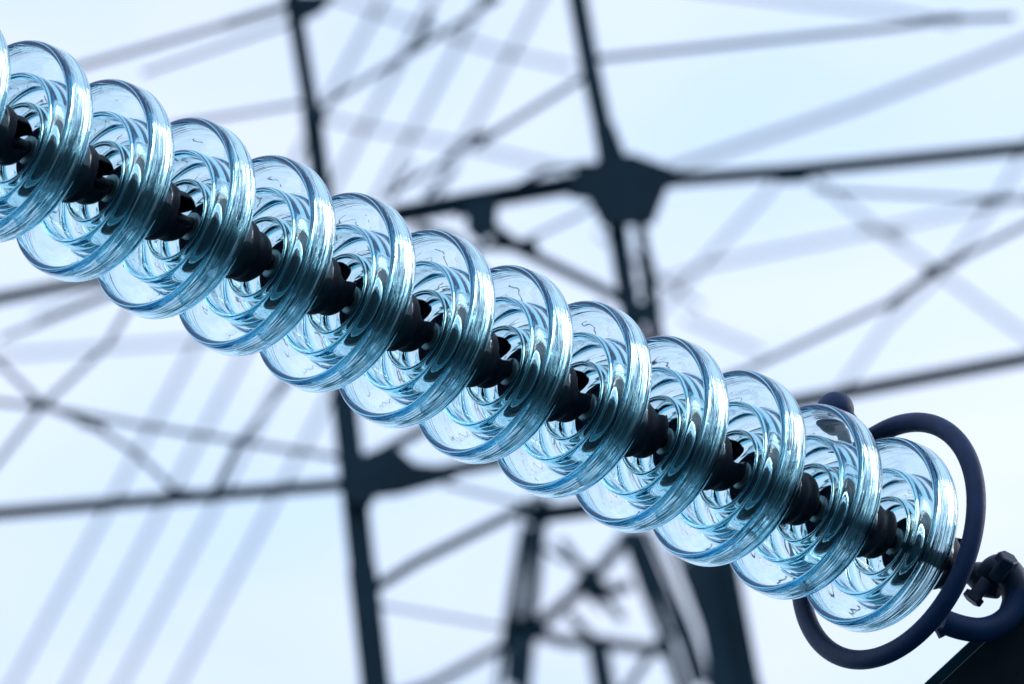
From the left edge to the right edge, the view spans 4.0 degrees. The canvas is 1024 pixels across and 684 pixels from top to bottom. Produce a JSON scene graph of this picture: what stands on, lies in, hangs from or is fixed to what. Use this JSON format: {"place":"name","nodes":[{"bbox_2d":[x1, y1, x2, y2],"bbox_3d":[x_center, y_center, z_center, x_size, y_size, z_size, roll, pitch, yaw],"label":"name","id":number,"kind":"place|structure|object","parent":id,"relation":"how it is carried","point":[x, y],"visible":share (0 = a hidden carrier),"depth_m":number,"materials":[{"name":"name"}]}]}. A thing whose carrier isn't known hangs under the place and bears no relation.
{"place":"outdoors","nodes":[
{"label":"outdoors","id":0,"kind":"place"},
{"bbox_2d":[0,40,113,242],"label":"glass insulator","id":1,"kind":"object","parent":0,"point":[50,99],"visible":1,"depth_m":19.40,"materials":[{"name":"glass"}]},
{"bbox_2d":[0,30,32,165],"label":"glass insulator","id":2,"kind":"object","parent":1,"relation":"attached to","point":[12,123],"visible":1,"depth_m":19.40,"materials":[{"name":"glass"}]},
{"bbox_2d":[16,79,195,281],"bbox_3d":[-0.512,-0.194,19.585,0.186,0.280,0.280,25,-24,-38],"label":"glass insulator","id":3,"kind":"object","parent":1,"relation":"attached to","point":[132,141],"visible":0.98,"depth_m":19.52,"materials":[{"name":"glass"}]},
{"bbox_2d":[97,117,271,318],"bbox_3d":[-0.406,-0.143,19.675,0.186,0.280,0.280,26,-40,-38],"label":"glass insulator","id":4,"kind":"object","parent":3,"relation":"attached to","point":[213,175],"visible":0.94,"depth_m":19.61,"materials":[{"name":"glass"}]},
{"bbox_2d":[179,155,355,356],"bbox_3d":[-0.299,-0.094,19.766,0.186,0.280,0.280,25,-62,-38],"label":"glass insulator","id":5,"kind":"object","parent":4,"relation":"attached to","point":[292,285],"visible":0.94,"depth_m":19.70,"materials":[{"name":"glass"}]},
{"bbox_2d":[259,192,435,392],"bbox_3d":[-0.192,-0.044,19.857,0.186,0.280,0.280,25,-55,-38],"label":"glass insulator","id":6,"kind":"object","parent":5,"relation":"attached to","point":[372,322],"visible":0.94,"depth_m":19.79,"materials":[{"name":"glass"}]},
{"bbox_2d":[339,229,513,428],"bbox_3d":[-0.085,0.005,19.948,0.186,0.280,0.280,25,-50,-38],"label":"glass insulator","id":7,"kind":"object","parent":6,"relation":"attached to","point":[450,359],"visible":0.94,"depth_m":19.88,"materials":[{"name":"glass"}]},
{"bbox_2d":[418,265,592,463],"bbox_3d":[0.022,0.053,20.039,0.186,0.280,0.280,24,-52,-38],"label":"glass insulator","id":8,"kind":"object","parent":7,"relation":"attached to","point":[529,395],"visible":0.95,"depth_m":19.97,"materials":[{"name":"glass"}]},
{"bbox_2d":[497,301,668,498],"bbox_3d":[0.129,0.102,20.129,0.186,0.280,0.280,25,-85,-38],"label":"glass insulator","id":9,"kind":"object","parent":8,"relation":"attached to","point":[607,430],"visible":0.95,"depth_m":20.06,"materials":[{"name":"glass"}]},
{"bbox_2d":[0,0,1023,683],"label":"lattice tower","id":10,"kind":"structure","parent":0,"point":[618,188],"depth_m":44.28,"materials":[{"name":"metal"}]},
{"bbox_2d":[0,0,1023,683],"label":"sky","id":11,"kind":"structure","parent":0,"point":[286,617],"materials":[{"name":"white"}]},
{"bbox_2d":[419,494,709,683],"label":"lattice tower","id":12,"kind":"structure","parent":0,"point":[525,631],"depth_m":54.19,"materials":[{"name":"metal"}]},
{"bbox_2d":[792,391,1023,669],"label":"corona ring","id":13,"kind":"object","parent":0,"point":[940,618],"visible":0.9,"depth_m":20.37,"materials":[{"name":"metal"}]},
{"bbox_2d":[653,370,819,566],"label":"glass insulator","id":14,"kind":"object","parent":13,"relation":"attached to","point":[762,499],"visible":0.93,"depth_m":20.24,"materials":[{"name":"glass"}]},
{"bbox_2d":[576,335,746,532],"bbox_3d":[0.237,0.149,20.220,0.186,0.280,0.280,24,-50,-38],"label":"glass insulator","id":15,"kind":"object","parent":14,"relation":"attached to","point":[685,464],"visible":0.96,"depth_m":20.15,"materials":[{"name":"glass"}]},
{"bbox_2d":[730,404,896,599],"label":"glass insulator","id":16,"kind":"object","parent":13,"relation":"attached to","point":[838,532],"visible":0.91,"depth_m":20.33,"materials":[{"name":"glass"}]},
{"bbox_2d":[806,437,961,632],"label":"glass insulator","id":17,"kind":"object","parent":13,"relation":"attached to","point":[905,575],"visible":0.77,"depth_m":20.41,"materials":[{"name":"glass"}]},
{"bbox_2d":[951,551,1023,606],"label":"clevis fitting","id":18,"kind":"object","parent":13,"relation":"attached to","point":[997,575],"visible":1,"depth_m":20.41,"materials":[{"name":"metal"}]},
{"bbox_2d":[924,618,1023,683],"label":"yoke plate","id":19,"kind":"object","parent":18,"relation":"attached to","point":[999,660],"visible":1,"depth_m":20.43,"materials":[{"name":"metal"}]},
{"label":"ground","id":20,"kind":"structure","parent":0,"visible":0},
{"bbox_2d":[0,0,1023,385],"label":"lattice tower","id":21,"kind":"structure","parent":20,"relation":"on","point":[884,232],"depth_m":78.99,"materials":[{"name":"metal"}]},
{"bbox_2d":[10,0,384,683],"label":"conductor cable","id":22,"kind":"object","parent":21,"relation":"attached to","point":[174,384],"visible":0.58,"depth_m":81.83,"materials":[{"name":"metal"}]},
{"bbox_2d":[67,0,434,683],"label":"conductor cable","id":23,"kind":"object","parent":21,"relation":"attached to","point":[241,360],"visible":0.58,"depth_m":81.71,"materials":[{"name":"metal"}]},
{"bbox_2d":[118,0,484,683],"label":"conductor cable","id":24,"kind":"object","parent":21,"relation":"attached to","point":[280,382],"visible":0.53,"depth_m":81.95,"materials":[{"name":"metal"}]},
{"bbox_2d":[175,0,541,683],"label":"conductor cable","id":25,"kind":"object","parent":21,"relation":"attached to","point":[327,400],"visible":0.58,"depth_m":82.03,"materials":[{"name":"metal"}]}
]}

